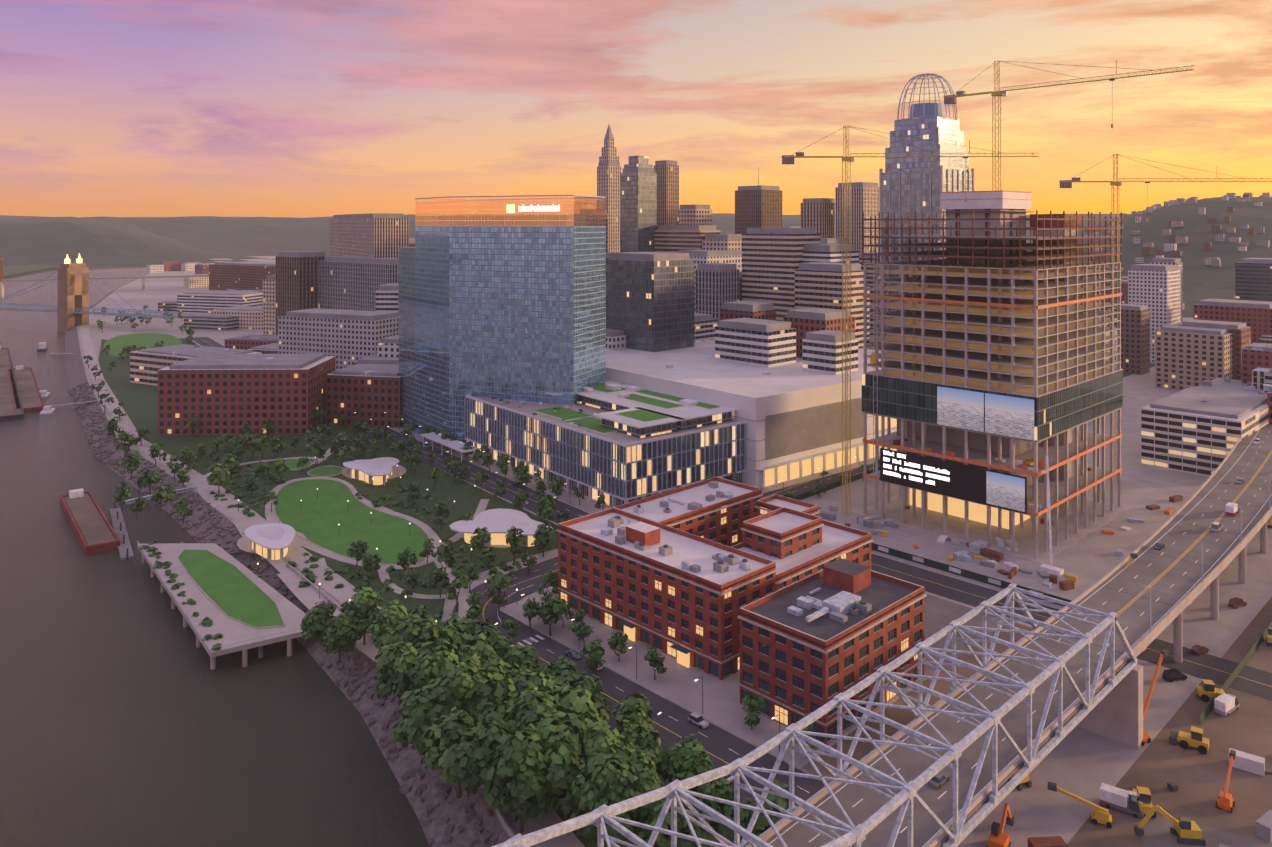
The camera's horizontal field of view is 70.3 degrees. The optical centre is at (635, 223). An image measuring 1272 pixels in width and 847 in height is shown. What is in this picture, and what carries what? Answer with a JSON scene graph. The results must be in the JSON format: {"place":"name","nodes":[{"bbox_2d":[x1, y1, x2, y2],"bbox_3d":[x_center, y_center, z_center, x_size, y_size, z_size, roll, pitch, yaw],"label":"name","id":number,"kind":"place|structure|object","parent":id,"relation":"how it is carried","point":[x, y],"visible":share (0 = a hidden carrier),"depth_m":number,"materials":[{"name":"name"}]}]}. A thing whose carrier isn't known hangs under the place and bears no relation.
{"place":"outdoors","nodes":[
{"label":"outdoors","id":0,"kind":"place"},
{"bbox_2d":[3,265,57,275],"bbox_3d":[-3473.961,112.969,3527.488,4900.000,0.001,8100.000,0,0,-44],"label":"shore ground","id":1,"kind":"structure","parent":0,"point":[11,269],"depth_m":2255.71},
{"bbox_2d":[0,266,429,846],"bbox_3d":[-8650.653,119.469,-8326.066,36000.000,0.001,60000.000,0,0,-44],"label":"river water","id":2,"kind":"structure","parent":0,"point":[129,717],"depth_m":224.17,"materials":[{"name":"liquid"}]},
{"bbox_2d":[0,342,197,560],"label":"barges","id":3,"kind":"object","parent":2,"relation":"on","point":[21,394],"visible":0.88,"depth_m":383.26,"materials":[{"name":"red metal"}]},
{"bbox_2d":[65,289,509,846],"bbox_3d":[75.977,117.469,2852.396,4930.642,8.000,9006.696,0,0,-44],"label":"river bank","id":4,"kind":"structure","parent":0,"point":[407,759],"depth_m":232.07,"materials":[{"name":"grey stone"}]},
{"bbox_2d":[68,382,498,846],"bbox_3d":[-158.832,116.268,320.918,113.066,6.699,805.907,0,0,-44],"label":"riprap rocks","id":5,"kind":"object","parent":4,"relation":"on","point":[478,837],"visible":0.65,"depth_m":236.74,"materials":[{"name":"grey stone"}]},
{"bbox_2d":[0,197,1271,316],"bbox_3d":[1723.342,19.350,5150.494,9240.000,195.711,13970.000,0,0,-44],"label":"hills","id":6,"kind":"structure","parent":0,"point":[102,241],"depth_m":2699.53,"materials":[{"name":"green plant"}]},
{"bbox_2d":[0,0,1271,217],"label":"sky","id":7,"kind":"structure","parent":0,"point":[109,108],"materials":[{"name":"orange"}]},
{"bbox_2d":[77,256,1271,846],"bbox_3d":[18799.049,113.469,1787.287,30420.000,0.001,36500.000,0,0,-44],"label":"ground","id":8,"kind":"structure","parent":0,"point":[1081,762],"depth_m":256.00,"materials":[{"name":"grey concrete"}]},
{"bbox_2d":[0,253,177,331],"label":"suspension bridge","id":9,"kind":"structure","parent":8,"relation":"on","point":[73,307],"depth_m":994.35,"materials":[{"name":"beige stone"}]},
{"bbox_2d":[0,258,208,297],"bbox_3d":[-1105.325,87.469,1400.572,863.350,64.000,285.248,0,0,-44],"label":"bridge","id":10,"kind":"structure","parent":8,"relation":"on","point":[2,280],"depth_m":1498.57,"materials":[{"name":"metal"}]},
{"bbox_2d":[79,325,747,846],"bbox_3d":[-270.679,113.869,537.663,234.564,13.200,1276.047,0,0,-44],"label":"park paths","id":11,"kind":"structure","parent":8,"relation":"on","point":[243,607],"depth_m":313.59,"materials":[{"name":"beige concrete"}]},
{"bbox_2d":[83,304,879,846],"bbox_3d":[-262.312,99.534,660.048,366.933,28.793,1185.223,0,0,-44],"label":"trees","id":12,"kind":"object","parent":8,"relation":"on","point":[521,732],"visible":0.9,"depth_m":202.02,"materials":[{"name":"green plant"}]},
{"bbox_2d":[98,338,1208,846],"bbox_3d":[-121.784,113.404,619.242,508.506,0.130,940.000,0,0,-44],"label":"pavement blocks","id":13,"kind":"structure","parent":8,"relation":"on","point":[1092,558],"depth_m":333.12,"materials":[{"name":"concrete"}]},
{"bbox_2d":[399,195,605,460],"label":"glass office tower","id":14,"kind":"structure","parent":13,"relation":"on","point":[508,306],"depth_m":446.12,"materials":[{"name":"blue glass"}]},
{"bbox_2d":[464,339,896,506],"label":"convention center","id":15,"kind":"structure","parent":13,"relation":"on","point":[681,417],"depth_m":399.61,"materials":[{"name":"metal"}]},
{"bbox_2d":[238,412,1269,786],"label":"street lamps","id":16,"kind":"object","parent":13,"relation":"on","point":[702,678],"visible":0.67,"depth_m":266.99,"materials":[{"name":"black metal"}]},
{"bbox_2d":[130,103,1271,476],"bbox_3d":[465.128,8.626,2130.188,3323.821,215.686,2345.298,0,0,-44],"label":"city buildings","id":17,"kind":"structure","parent":8,"relation":"on","point":[762,287],"depth_m":620.40,"materials":[{"name":"concrete"}]},
{"bbox_2d":[897,73,956,119],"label":"dome lattice crown","id":18,"kind":"object","parent":17,"relation":"on","point":[919,76],"visible":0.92,"depth_m":646.39,"materials":[{"name":"metal"}]},
{"bbox_2d":[556,477,926,744],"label":"brick buildings","id":19,"kind":"structure","parent":8,"relation":"on","point":[791,610],"depth_m":234.84,"materials":[{"name":"brick"}]},
{"bbox_2d":[422,438,1260,817],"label":"cars","id":20,"kind":"object","parent":8,"relation":"on","point":[1118,798],"visible":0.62,"depth_m":207.97,"materials":[{"name":"silver metal"}]},
{"bbox_2d":[793,190,1182,605],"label":"construction tower","id":21,"kind":"structure","parent":8,"relation":"on","point":[992,388],"depth_m":335.24,"materials":[{"name":"beige concrete"}]},
{"bbox_2d":[862,210,1121,268],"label":"steel framework","id":22,"kind":"object","parent":21,"relation":"attached to","point":[1017,256],"visible":0.83,"depth_m":333.56,"materials":[{"name":"metal"}]},
{"bbox_2d":[781,60,1271,516],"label":"tower cranes","id":23,"kind":"object","parent":8,"relation":"on","point":[948,99],"visible":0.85,"depth_m":349.88,"materials":[{"name":"yellow metal"}]},
{"bbox_2d":[192,337,1271,846],"bbox_3d":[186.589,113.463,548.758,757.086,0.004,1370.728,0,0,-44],"label":"roads","id":24,"kind":"structure","parent":0,"point":[716,741],"depth_m":239.26,"materials":[{"name":"grey asphalt"}]},
{"bbox_2d":[198,337,1271,792],"bbox_3d":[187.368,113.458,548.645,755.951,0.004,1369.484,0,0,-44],"label":"road markings","id":25,"kind":"object","parent":24,"relation":"on","point":[646,703],"visible":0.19,"depth_m":245.54,"materials":[{"name":"white paint"}]},
{"bbox_2d":[801,593,1271,846],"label":"yard ground","id":26,"kind":"structure","parent":0,"point":[1196,776],"depth_m":191.55,"materials":[{"name":"brown soil"}]},
{"bbox_2d":[747,390,1271,846],"bbox_3d":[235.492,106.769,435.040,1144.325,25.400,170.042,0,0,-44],"label":"bridge deck","id":27,"kind":"structure","parent":26,"relation":"on","point":[1115,713],"depth_m":197.51,"materials":[{"name":"concrete"}]},
{"bbox_2d":[492,583,1137,846],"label":"truss bridge","id":28,"kind":"structure","parent":27,"relation":"on","point":[674,791],"depth_m":147.15,"materials":[{"name":"metal"}]},
{"bbox_2d":[769,427,1271,846],"bbox_3d":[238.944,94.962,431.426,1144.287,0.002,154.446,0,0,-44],"label":"lane markings","id":29,"kind":"object","parent":27,"relation":"on","point":[1091,643],"visible":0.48,"depth_m":225.52,"materials":[{"name":"paint"}]},
{"bbox_2d":[968,516,1271,846],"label":"construction vehicles","id":30,"kind":"object","parent":26,"relation":"on","point":[1187,830],"visible":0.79,"depth_m":174.94,"materials":[{"name":"yellow metal"}]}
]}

